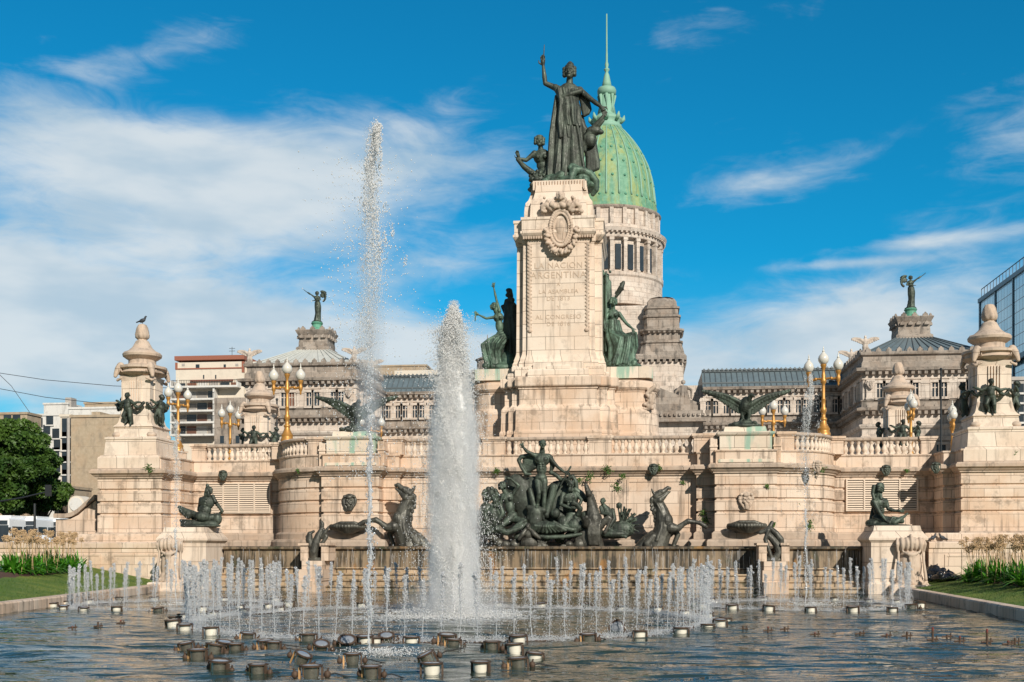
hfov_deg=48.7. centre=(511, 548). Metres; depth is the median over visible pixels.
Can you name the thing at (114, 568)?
water jet
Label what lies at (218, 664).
pool spotlight
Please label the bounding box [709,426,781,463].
eagle pedestal
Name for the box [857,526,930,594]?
statue pedestal
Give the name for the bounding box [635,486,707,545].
horse statue
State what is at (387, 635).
pool spotlight
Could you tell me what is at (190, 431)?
balcony door
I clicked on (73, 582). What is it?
water jet
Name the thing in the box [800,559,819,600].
water jet
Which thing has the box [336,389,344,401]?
window
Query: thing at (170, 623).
pool spotlight
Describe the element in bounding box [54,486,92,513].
ochre shop
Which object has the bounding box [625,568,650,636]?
water jet
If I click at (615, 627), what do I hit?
pool spotlight
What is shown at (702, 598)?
water jet
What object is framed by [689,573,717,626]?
water jet
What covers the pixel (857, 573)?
water jet
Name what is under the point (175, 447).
tall water jet
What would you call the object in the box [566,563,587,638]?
water jet
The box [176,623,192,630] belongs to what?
pool spotlight
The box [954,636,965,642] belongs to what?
pipe stub
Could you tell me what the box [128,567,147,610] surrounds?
water jet
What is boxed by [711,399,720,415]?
window
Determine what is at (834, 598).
pool spotlight
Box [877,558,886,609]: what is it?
water jet
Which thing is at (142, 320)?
pigeon
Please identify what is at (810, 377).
tall water jet
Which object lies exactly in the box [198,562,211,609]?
water jet
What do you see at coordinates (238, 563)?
water jet
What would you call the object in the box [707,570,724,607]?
water jet
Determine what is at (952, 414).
golden lamp
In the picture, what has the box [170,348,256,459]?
apartment block
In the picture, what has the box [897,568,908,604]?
water jet
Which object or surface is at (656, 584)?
water jet
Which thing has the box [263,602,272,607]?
pool spotlight
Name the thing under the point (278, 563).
water jet
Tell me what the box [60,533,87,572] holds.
agapanthus plant
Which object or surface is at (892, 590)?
water jet
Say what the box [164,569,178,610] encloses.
water jet
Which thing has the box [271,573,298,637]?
water jet
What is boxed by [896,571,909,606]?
water jet
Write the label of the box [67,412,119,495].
party wall building
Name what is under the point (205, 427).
balcony door
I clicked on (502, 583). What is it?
water jet
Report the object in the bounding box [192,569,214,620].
water jet
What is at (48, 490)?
traffic light
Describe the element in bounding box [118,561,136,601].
water jet
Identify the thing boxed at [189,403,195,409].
balcony door
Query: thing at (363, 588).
water jet
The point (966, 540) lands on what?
agapanthus plant
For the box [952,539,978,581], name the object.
agapanthus plant
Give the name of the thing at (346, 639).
pool spotlight
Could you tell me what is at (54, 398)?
overhead cable
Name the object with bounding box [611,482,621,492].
wall weed
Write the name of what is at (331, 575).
water jet
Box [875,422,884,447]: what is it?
cherub statue
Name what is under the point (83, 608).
pool spotlight
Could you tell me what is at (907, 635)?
pipe stub
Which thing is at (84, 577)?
water jet
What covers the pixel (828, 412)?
window
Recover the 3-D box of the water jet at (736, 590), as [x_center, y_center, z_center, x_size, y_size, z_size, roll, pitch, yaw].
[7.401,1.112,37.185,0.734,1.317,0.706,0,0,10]
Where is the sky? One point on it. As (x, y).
(804, 158)
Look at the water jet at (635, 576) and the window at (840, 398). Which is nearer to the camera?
the water jet at (635, 576)
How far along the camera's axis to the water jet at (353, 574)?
32.64 m
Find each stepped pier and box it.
[298,543,336,592]
[754,543,791,593]
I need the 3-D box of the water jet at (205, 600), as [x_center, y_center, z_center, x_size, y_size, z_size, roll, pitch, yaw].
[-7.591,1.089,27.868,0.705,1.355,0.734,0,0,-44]
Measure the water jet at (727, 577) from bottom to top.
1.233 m
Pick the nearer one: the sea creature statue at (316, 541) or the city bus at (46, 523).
the sea creature statue at (316, 541)
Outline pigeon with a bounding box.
[136,316,146,323]
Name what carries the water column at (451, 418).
on the pool water
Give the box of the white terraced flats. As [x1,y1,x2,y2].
[40,413,62,516]
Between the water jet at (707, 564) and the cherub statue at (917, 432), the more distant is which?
the cherub statue at (917, 432)
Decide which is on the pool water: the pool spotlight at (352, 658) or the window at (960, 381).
the pool spotlight at (352, 658)
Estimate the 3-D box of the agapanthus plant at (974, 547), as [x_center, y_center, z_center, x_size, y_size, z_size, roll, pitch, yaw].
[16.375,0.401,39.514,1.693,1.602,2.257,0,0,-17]
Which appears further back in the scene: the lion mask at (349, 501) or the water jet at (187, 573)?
the lion mask at (349, 501)
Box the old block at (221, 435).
[214,398,245,459]
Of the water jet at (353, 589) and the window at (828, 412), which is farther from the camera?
the window at (828, 412)
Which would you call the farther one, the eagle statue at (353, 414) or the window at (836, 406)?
the window at (836, 406)
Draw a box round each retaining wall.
[0,534,159,579]
[924,533,1023,574]
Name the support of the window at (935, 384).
in the congress palace
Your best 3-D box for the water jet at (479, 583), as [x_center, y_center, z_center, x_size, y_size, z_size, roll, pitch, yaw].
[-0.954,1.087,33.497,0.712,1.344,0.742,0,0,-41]
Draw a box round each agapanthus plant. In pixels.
[0,528,16,567]
[0,530,37,573]
[0,531,50,575]
[1,528,35,571]
[8,529,42,564]
[9,530,47,574]
[16,531,50,572]
[23,532,61,574]
[24,529,57,569]
[35,531,67,572]
[39,529,64,567]
[44,530,68,561]
[45,530,82,571]
[45,532,67,572]
[55,533,81,571]
[57,531,85,563]
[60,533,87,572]
[64,532,97,570]
[70,536,99,567]
[952,536,979,578]
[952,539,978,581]
[955,537,980,580]
[958,536,996,575]
[960,537,999,581]
[962,536,1001,583]
[973,534,1020,582]
[974,534,1002,577]
[976,537,1011,581]
[980,534,1007,577]
[981,535,1020,583]
[996,535,1023,580]
[998,535,1023,582]
[998,541,1023,585]
[1000,534,1022,578]
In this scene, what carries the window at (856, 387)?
in the congress palace
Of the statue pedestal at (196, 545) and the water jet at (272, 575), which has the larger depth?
the statue pedestal at (196, 545)
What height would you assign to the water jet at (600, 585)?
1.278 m
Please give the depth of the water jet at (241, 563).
37.24 m
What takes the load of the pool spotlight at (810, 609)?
on the pool water
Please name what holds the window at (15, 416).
in the beige corner building at (33, 417)
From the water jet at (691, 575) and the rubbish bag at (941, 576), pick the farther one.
the rubbish bag at (941, 576)
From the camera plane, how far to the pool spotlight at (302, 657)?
17.44 m
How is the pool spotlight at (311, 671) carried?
on the pool water
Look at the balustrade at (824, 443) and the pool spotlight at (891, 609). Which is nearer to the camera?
the pool spotlight at (891, 609)
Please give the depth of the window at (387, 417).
145.79 m
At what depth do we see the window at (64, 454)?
160.11 m
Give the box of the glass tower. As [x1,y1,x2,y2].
[978,257,1023,376]
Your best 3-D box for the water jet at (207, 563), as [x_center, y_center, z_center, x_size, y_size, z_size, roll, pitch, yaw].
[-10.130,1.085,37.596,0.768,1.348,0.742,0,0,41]
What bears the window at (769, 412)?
in the congress palace
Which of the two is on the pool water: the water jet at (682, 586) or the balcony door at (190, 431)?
the water jet at (682, 586)
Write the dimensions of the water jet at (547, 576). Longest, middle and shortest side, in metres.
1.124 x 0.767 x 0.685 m
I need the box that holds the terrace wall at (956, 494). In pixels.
[89,431,1023,567]
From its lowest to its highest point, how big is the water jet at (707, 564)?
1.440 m
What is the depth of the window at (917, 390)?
125.43 m
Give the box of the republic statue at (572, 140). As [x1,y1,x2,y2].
[514,45,607,195]
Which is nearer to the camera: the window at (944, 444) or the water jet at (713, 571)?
the water jet at (713, 571)
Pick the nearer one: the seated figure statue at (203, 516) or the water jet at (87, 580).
the water jet at (87, 580)
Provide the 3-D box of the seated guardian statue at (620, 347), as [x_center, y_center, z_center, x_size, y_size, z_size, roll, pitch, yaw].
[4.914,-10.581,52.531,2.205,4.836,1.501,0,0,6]
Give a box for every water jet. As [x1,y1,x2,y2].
[55,572,75,607]
[59,565,77,605]
[61,568,82,605]
[67,563,89,605]
[68,567,77,608]
[69,570,90,608]
[76,572,94,608]
[80,564,91,604]
[88,560,100,603]
[91,574,106,609]
[93,566,109,603]
[99,567,113,609]
[105,562,120,602]
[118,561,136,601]
[119,568,129,609]
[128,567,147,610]
[129,561,146,601]
[144,566,162,610]
[145,557,163,600]
[159,559,175,600]
[160,419,200,605]
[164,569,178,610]
[168,560,201,627]
[171,559,184,600]
[172,561,198,627]
[181,572,197,624]
[181,577,200,624]
[183,570,210,620]
[184,568,201,627]
[184,571,204,630]
[190,559,208,630]
[190,565,203,628]
[190,567,204,622]
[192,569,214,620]
[195,565,216,619]
[196,559,227,632]
[198,561,214,600]
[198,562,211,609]
[202,569,219,617]
[207,570,226,616]
[214,564,231,634]
[214,566,231,608]
[216,556,226,600]
[216,569,231,616]
[217,565,238,635]
[221,555,240,600]
[222,563,234,608]
[223,557,245,614]
[223,562,242,615]
[224,571,252,636]
[229,576,266,636]
[233,560,245,600]
[233,564,253,608]
[237,568,254,614]
[242,560,263,613]
[244,560,258,601]
[246,570,264,607]
[254,566,277,637]
[254,574,271,612]
[255,557,264,601]
[258,565,270,602]
[261,570,294,637]
[263,569,280,612]
[266,563,279,604]
[266,564,287,612]
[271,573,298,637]
[272,562,281,605]
[275,560,282,604]
[283,568,302,611]
[286,575,318,637]
[293,567,307,610]
[298,118,432,657]
[299,560,317,610]
[312,564,331,610]
[313,566,336,638]
[320,575,342,640]
[321,562,334,609]
[335,579,357,640]
[338,571,354,608]
[345,569,361,608]
[354,568,365,608]
[361,568,372,633]
[372,570,379,608]
[380,566,396,607]
[381,567,401,642]
[391,562,403,607]
[392,574,420,642]
[403,567,418,607]
[413,566,426,606]
[416,578,439,642]
[425,571,447,640]
[428,565,434,606]
[433,538,492,616]
[454,562,477,642]
[464,571,493,642]
[474,562,487,607]
[479,571,508,641]
[481,557,493,607]
[491,566,509,607]
[500,576,534,641]
[503,567,523,607]
[517,564,535,607]
[525,575,549,640]
[532,579,565,641]
[533,571,542,607]
[536,571,555,608]
[550,556,563,608]
[550,579,575,640]
[557,561,574,608]
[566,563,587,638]
[566,564,589,608]
[577,570,613,638]
[583,573,597,609]
[585,565,608,610]
[597,579,629,638]
[604,560,618,610]
[604,575,632,637]
[610,570,622,610]
[621,556,639,610]
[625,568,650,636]
[627,575,642,611]
[634,566,650,612]
[641,579,663,636]
[645,562,666,613]
[648,577,677,634]
[651,574,665,613]
[658,572,673,614]
[659,577,680,633]
[661,568,687,629]
[662,563,686,615]
[666,574,691,616]
[672,566,696,629]
[676,569,697,616]
[679,558,697,617]
[682,577,700,627]
[684,566,699,618]
[686,566,704,627]
[687,563,713,626]
[688,568,714,619]
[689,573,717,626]
[690,574,702,618]
[691,569,720,625]
[693,564,716,624]
[696,567,714,623]
[697,563,714,623]
[707,560,724,606]
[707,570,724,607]
[712,565,720,602]
[714,559,725,602]
[718,567,739,608]
[724,572,735,601]
[732,565,745,601]
[734,560,745,608]
[739,565,759,609]
[742,568,749,600]
[749,559,768,600]
[756,574,768,609]
[762,558,776,600]
[773,563,792,610]
[776,565,790,600]
[780,373,840,605]
[785,562,804,610]
[788,555,803,600]
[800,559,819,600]
[807,564,819,611]
[818,567,830,600]
[820,569,838,611]
[829,565,844,601]
[833,567,848,611]
[840,557,860,601]
[852,566,871,602]
[855,566,870,611]
[860,562,881,610]
[863,557,882,603]
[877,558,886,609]
[878,558,888,603]
[883,569,896,604]
[883,569,904,609]
[894,561,905,604]
[896,562,906,608]
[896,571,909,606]
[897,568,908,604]
[899,562,912,605]
[903,568,912,605]
[905,562,918,607]
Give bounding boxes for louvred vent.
[207,483,271,512]
[845,478,917,510]
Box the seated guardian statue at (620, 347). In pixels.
[603,270,641,366]
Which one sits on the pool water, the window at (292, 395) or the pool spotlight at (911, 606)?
the pool spotlight at (911, 606)
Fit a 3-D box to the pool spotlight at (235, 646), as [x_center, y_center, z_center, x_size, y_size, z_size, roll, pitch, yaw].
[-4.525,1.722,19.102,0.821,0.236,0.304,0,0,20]
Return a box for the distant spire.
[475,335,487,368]
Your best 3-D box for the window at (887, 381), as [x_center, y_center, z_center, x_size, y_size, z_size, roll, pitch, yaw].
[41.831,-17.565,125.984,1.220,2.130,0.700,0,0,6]
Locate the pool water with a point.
(44, 645)
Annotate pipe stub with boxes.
[881,632,891,637]
[902,631,911,637]
[927,627,937,640]
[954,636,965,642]
[981,629,992,643]
[1002,640,1013,644]
[1009,638,1020,643]
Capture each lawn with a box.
[0,567,154,600]
[918,574,1023,605]
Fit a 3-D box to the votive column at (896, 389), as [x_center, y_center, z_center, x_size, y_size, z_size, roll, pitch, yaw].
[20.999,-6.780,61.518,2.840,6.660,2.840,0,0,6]
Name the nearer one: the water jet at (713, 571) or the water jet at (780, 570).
the water jet at (780, 570)
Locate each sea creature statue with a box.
[305,520,329,560]
[758,521,783,560]
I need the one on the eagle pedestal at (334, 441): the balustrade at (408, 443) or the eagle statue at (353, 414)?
the eagle statue at (353, 414)
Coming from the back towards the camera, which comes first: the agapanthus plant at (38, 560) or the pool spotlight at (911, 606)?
the agapanthus plant at (38, 560)
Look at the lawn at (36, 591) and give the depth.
38.24 m
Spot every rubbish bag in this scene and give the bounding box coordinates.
[926,564,946,581]
[931,569,960,581]
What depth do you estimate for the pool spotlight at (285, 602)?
34.40 m
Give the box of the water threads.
[245,548,859,569]
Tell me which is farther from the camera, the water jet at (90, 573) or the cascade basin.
the cascade basin
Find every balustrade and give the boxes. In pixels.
[206,444,272,459]
[280,438,307,455]
[406,438,481,454]
[506,436,588,453]
[613,435,692,452]
[794,432,832,451]
[843,437,919,454]
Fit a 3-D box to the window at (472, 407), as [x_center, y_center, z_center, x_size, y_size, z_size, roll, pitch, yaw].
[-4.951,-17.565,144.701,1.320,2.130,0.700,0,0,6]
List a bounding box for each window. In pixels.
[13,414,19,419]
[43,425,50,435]
[45,416,53,425]
[52,428,59,439]
[54,440,59,450]
[60,418,70,437]
[60,432,70,451]
[60,456,70,475]
[62,444,70,462]
[62,469,70,482]
[278,390,285,407]
[289,390,296,407]
[304,390,312,407]
[311,390,321,407]
[328,389,337,407]
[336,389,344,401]
[360,392,366,405]
[375,408,379,417]
[382,404,385,419]
[383,403,392,419]
[392,403,402,419]
[400,403,409,419]
[410,403,418,419]
[419,403,426,419]
[426,403,435,419]
[468,402,474,418]
[703,399,712,415]
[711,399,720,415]
[721,402,730,415]
[731,398,738,415]
[767,403,771,414]
[775,398,784,414]
[783,397,793,414]
[793,397,802,414]
[801,397,811,414]
[811,397,821,414]
[825,397,829,413]
[830,397,839,413]
[838,397,841,413]
[841,393,846,411]
[847,388,852,407]
[853,384,859,403]
[875,380,885,399]
[883,380,890,394]
[910,380,921,398]
[930,380,939,398]
[937,442,948,452]
[939,379,949,398]
[957,379,967,398]
[1018,384,1023,393]
[1018,404,1023,413]
[1019,394,1023,403]
[1019,414,1023,423]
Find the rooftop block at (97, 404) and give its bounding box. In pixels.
[83,402,117,406]
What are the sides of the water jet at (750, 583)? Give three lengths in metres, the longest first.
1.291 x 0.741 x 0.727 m
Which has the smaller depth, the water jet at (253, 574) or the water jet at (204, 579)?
the water jet at (204, 579)
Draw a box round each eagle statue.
[315,395,396,431]
[701,389,790,426]
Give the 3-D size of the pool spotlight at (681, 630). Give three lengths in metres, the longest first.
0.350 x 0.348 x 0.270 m
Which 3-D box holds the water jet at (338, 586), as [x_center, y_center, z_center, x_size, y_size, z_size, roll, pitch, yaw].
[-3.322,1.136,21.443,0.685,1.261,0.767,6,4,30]
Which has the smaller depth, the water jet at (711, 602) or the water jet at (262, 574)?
the water jet at (262, 574)
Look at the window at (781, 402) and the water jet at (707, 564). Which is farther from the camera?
the window at (781, 402)
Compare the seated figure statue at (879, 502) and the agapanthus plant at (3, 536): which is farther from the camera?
the seated figure statue at (879, 502)
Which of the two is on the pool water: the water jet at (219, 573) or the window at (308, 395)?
the water jet at (219, 573)
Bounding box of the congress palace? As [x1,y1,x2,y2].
[237,14,973,454]
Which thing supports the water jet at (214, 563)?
on the pool water
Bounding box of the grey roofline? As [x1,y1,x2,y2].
[374,364,431,374]
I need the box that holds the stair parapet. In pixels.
[53,495,99,534]
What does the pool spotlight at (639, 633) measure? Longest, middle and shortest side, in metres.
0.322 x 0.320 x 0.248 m
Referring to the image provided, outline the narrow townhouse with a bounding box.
[59,414,72,482]
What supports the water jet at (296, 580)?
on the pool water
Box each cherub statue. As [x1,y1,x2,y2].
[115,392,144,424]
[146,394,169,426]
[238,428,243,443]
[242,425,267,450]
[266,427,280,441]
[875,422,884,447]
[887,419,916,445]
[914,421,921,445]
[958,383,970,416]
[970,378,1010,413]
[1010,381,1020,412]
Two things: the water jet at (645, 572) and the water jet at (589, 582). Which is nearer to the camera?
the water jet at (645, 572)
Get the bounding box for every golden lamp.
[164,379,191,458]
[218,401,241,459]
[269,358,304,441]
[360,414,384,436]
[758,400,788,437]
[804,346,843,435]
[904,390,917,453]
[947,400,957,450]
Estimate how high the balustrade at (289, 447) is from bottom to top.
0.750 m
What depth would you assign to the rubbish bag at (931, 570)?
43.47 m
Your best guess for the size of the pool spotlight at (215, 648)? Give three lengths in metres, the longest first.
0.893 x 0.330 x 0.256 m
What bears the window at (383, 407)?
in the congress palace
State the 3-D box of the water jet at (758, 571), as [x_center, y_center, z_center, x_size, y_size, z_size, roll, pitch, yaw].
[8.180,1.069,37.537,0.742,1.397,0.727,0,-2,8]
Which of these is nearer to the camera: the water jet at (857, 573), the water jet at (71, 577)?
the water jet at (857, 573)
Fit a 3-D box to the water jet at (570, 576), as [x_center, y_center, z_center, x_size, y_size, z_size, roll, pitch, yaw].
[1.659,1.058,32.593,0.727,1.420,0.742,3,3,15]
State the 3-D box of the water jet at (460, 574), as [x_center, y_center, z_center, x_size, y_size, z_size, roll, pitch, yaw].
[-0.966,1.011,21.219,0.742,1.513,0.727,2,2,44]
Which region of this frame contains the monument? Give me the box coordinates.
[471,179,659,454]
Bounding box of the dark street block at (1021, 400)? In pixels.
[967,376,1023,425]
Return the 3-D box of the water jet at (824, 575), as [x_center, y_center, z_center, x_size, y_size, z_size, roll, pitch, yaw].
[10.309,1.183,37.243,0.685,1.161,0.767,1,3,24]
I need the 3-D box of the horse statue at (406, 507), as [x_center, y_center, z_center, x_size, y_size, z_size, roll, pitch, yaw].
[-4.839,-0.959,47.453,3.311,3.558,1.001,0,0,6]
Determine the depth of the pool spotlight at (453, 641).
19.96 m
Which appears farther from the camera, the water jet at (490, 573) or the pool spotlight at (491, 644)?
the water jet at (490, 573)
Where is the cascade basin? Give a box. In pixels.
[214,546,864,593]
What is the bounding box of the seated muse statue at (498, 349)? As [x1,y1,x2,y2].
[474,283,516,368]
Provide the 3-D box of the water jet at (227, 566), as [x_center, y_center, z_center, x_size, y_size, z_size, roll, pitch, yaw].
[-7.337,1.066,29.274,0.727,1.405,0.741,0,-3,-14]
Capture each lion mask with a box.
[342,494,356,510]
[738,491,753,509]
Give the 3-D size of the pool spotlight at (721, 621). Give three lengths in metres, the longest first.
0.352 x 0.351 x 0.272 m
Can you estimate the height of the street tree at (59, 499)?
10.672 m
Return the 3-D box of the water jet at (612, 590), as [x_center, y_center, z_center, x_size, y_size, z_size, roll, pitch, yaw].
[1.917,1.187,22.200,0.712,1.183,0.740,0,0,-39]
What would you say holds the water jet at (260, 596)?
on the pool water
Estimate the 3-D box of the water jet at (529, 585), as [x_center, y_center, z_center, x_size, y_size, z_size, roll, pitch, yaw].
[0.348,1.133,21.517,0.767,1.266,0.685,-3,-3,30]
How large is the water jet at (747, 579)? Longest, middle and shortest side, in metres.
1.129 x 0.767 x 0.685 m
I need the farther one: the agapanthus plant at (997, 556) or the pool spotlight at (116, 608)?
the agapanthus plant at (997, 556)
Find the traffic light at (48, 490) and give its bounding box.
[0,485,51,536]
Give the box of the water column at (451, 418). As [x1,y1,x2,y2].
[313,300,589,624]
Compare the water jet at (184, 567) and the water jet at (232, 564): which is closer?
the water jet at (184, 567)
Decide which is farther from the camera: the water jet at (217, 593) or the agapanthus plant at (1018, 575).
the agapanthus plant at (1018, 575)
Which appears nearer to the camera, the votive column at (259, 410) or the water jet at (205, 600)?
the water jet at (205, 600)
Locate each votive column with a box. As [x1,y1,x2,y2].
[97,324,178,468]
[238,371,280,459]
[877,362,919,453]
[951,304,1023,461]
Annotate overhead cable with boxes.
[1,373,192,388]
[3,389,103,403]
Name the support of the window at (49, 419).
in the white terraced flats
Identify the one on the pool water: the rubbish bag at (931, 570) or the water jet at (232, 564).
the water jet at (232, 564)
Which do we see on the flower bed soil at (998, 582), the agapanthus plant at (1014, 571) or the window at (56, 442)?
the agapanthus plant at (1014, 571)
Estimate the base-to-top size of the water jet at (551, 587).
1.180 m
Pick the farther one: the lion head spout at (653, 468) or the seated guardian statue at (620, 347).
the seated guardian statue at (620, 347)
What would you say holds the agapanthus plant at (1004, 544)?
on the flower bed soil at (998, 582)
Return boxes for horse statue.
[357,483,431,545]
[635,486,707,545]
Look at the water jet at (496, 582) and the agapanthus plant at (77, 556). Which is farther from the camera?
the agapanthus plant at (77, 556)
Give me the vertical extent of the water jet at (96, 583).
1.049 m
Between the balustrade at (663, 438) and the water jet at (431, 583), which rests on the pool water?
the water jet at (431, 583)
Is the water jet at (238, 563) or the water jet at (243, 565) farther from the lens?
the water jet at (243, 565)
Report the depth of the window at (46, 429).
184.74 m
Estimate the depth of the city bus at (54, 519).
118.04 m
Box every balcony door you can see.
[187,415,195,420]
[187,426,195,433]
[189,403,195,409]
[197,426,206,433]
[208,391,212,397]
[208,403,212,408]
[208,414,212,420]
[208,426,212,433]
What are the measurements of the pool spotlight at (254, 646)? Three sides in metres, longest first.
0.820 x 0.303 x 0.235 m
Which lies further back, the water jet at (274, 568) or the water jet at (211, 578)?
the water jet at (274, 568)
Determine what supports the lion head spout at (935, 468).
attached to the terrace wall at (956, 494)
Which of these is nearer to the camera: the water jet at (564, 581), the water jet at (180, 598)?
the water jet at (564, 581)
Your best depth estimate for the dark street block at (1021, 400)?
114.82 m
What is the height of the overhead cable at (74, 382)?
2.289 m
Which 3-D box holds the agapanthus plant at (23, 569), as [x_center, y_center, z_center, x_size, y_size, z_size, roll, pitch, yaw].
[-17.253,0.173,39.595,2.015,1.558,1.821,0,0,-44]
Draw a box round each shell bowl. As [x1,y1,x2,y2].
[329,521,366,533]
[726,520,766,532]
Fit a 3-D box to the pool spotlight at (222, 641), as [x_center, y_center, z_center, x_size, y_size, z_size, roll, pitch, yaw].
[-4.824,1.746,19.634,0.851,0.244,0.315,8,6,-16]
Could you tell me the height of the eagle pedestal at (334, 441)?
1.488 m
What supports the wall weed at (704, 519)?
attached to the terrace wall at (956, 494)
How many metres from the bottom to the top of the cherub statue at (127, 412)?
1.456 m
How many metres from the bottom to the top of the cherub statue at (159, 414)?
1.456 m
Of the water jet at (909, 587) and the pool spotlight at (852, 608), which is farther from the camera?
the water jet at (909, 587)
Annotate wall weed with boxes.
[143,463,154,474]
[583,470,593,481]
[601,465,613,475]
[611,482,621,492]
[700,516,710,525]
[807,519,814,529]
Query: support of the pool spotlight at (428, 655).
in the pool water
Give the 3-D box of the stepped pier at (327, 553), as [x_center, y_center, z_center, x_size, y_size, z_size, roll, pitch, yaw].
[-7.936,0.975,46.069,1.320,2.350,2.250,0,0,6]
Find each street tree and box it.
[0,417,63,515]
[0,437,12,502]
[27,470,68,516]
[59,481,74,513]
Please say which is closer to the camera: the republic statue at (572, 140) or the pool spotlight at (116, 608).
the pool spotlight at (116, 608)
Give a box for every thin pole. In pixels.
[275,398,277,432]
[939,368,942,451]
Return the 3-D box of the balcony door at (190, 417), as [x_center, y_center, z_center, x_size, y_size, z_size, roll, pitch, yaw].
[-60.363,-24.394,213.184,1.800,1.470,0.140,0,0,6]
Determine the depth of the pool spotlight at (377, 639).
20.91 m
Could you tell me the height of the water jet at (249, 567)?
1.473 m
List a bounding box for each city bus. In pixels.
[0,515,25,541]
[25,516,53,538]
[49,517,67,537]
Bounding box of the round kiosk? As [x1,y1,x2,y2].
[68,496,88,518]
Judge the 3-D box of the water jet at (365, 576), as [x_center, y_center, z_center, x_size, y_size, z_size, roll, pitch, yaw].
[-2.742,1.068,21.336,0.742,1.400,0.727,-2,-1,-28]
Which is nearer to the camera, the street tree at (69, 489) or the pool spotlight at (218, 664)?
the pool spotlight at (218, 664)
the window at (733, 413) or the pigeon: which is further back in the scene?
the window at (733, 413)
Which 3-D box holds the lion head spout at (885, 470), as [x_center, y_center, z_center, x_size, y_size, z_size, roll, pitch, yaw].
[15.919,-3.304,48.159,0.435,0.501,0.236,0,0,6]
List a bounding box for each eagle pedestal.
[318,431,388,466]
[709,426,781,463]
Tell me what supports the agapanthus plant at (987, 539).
on the flower bed soil at (998, 582)
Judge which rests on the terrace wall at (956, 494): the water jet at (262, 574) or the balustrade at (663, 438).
the balustrade at (663, 438)
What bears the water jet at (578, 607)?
on the pool water
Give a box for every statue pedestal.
[147,527,227,591]
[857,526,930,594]
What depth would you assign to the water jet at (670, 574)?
29.85 m
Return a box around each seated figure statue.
[177,484,223,527]
[865,482,910,526]
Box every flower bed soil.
[0,569,65,577]
[980,580,1023,586]
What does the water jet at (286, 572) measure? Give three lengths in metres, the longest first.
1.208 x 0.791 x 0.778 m
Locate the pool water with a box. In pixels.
[0,591,1023,681]
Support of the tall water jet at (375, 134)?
on the pool water
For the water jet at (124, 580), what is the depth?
31.54 m
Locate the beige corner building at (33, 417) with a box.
[0,412,41,515]
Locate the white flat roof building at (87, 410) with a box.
[67,406,120,414]
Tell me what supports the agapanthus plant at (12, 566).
on the flower bed soil at (8, 574)
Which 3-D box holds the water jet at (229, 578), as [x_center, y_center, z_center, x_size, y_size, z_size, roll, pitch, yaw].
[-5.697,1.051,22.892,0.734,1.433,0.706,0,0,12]
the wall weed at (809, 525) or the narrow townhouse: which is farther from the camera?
the narrow townhouse
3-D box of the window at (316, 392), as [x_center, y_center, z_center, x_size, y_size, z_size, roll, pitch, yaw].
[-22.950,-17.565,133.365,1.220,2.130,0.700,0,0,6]
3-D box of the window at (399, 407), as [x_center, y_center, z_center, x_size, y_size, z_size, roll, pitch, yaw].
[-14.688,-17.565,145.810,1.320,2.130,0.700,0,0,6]
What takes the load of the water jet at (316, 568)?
on the pool water
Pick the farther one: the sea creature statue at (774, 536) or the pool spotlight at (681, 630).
the sea creature statue at (774, 536)
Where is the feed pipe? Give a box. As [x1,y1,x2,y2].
[252,607,686,642]
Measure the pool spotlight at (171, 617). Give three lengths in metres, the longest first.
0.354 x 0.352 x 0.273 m
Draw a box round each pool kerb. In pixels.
[0,584,159,613]
[901,587,1023,620]
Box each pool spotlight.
[49,602,58,606]
[58,604,68,608]
[78,606,89,610]
[111,597,127,601]
[111,606,122,610]
[149,606,167,610]
[164,618,180,627]
[168,616,181,620]
[173,640,204,650]
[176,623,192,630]
[182,648,233,660]
[200,642,228,653]
[202,626,219,635]
[206,658,234,669]
[211,639,233,649]
[224,642,252,649]
[234,631,259,638]
[245,663,281,673]
[252,638,298,649]
[261,640,294,649]
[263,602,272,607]
[274,605,285,610]
[283,600,294,605]
[287,649,315,664]
[291,663,350,678]
[295,633,321,640]
[307,639,345,650]
[332,634,367,644]
[337,652,385,664]
[356,602,365,606]
[356,634,373,643]
[357,664,404,678]
[374,636,382,642]
[377,631,401,642]
[402,636,419,642]
[416,647,463,660]
[420,661,443,674]
[431,632,471,643]
[439,638,465,645]
[470,660,490,672]
[480,640,521,652]
[501,656,553,667]
[505,642,523,654]
[509,634,527,641]
[525,651,544,658]
[535,602,546,606]
[574,632,604,641]
[577,602,594,607]
[608,619,629,631]
[632,630,647,636]
[650,606,662,611]
[673,627,689,633]
[700,624,715,626]
[712,618,727,625]
[725,603,738,609]
[762,604,775,610]
[804,607,816,611]
[829,597,839,600]
[846,605,859,611]
[886,607,898,611]
[902,603,928,608]
[915,602,925,607]
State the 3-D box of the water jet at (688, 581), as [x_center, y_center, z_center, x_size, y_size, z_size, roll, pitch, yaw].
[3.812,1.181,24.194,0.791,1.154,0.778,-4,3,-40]
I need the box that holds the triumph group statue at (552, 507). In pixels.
[478,439,638,545]
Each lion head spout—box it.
[218,470,227,480]
[648,463,657,474]
[812,460,822,472]
[881,465,890,475]
[930,462,940,473]
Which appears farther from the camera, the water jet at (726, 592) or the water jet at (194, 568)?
the water jet at (726, 592)
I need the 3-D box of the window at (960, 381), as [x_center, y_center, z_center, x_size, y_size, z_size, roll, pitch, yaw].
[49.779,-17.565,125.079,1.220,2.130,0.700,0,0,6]
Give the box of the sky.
[0,0,1023,439]
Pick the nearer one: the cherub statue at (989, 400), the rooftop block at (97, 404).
the cherub statue at (989, 400)
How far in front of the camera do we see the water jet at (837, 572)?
37.03 m
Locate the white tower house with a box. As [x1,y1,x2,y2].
[43,397,81,413]
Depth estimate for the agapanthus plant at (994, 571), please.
37.47 m

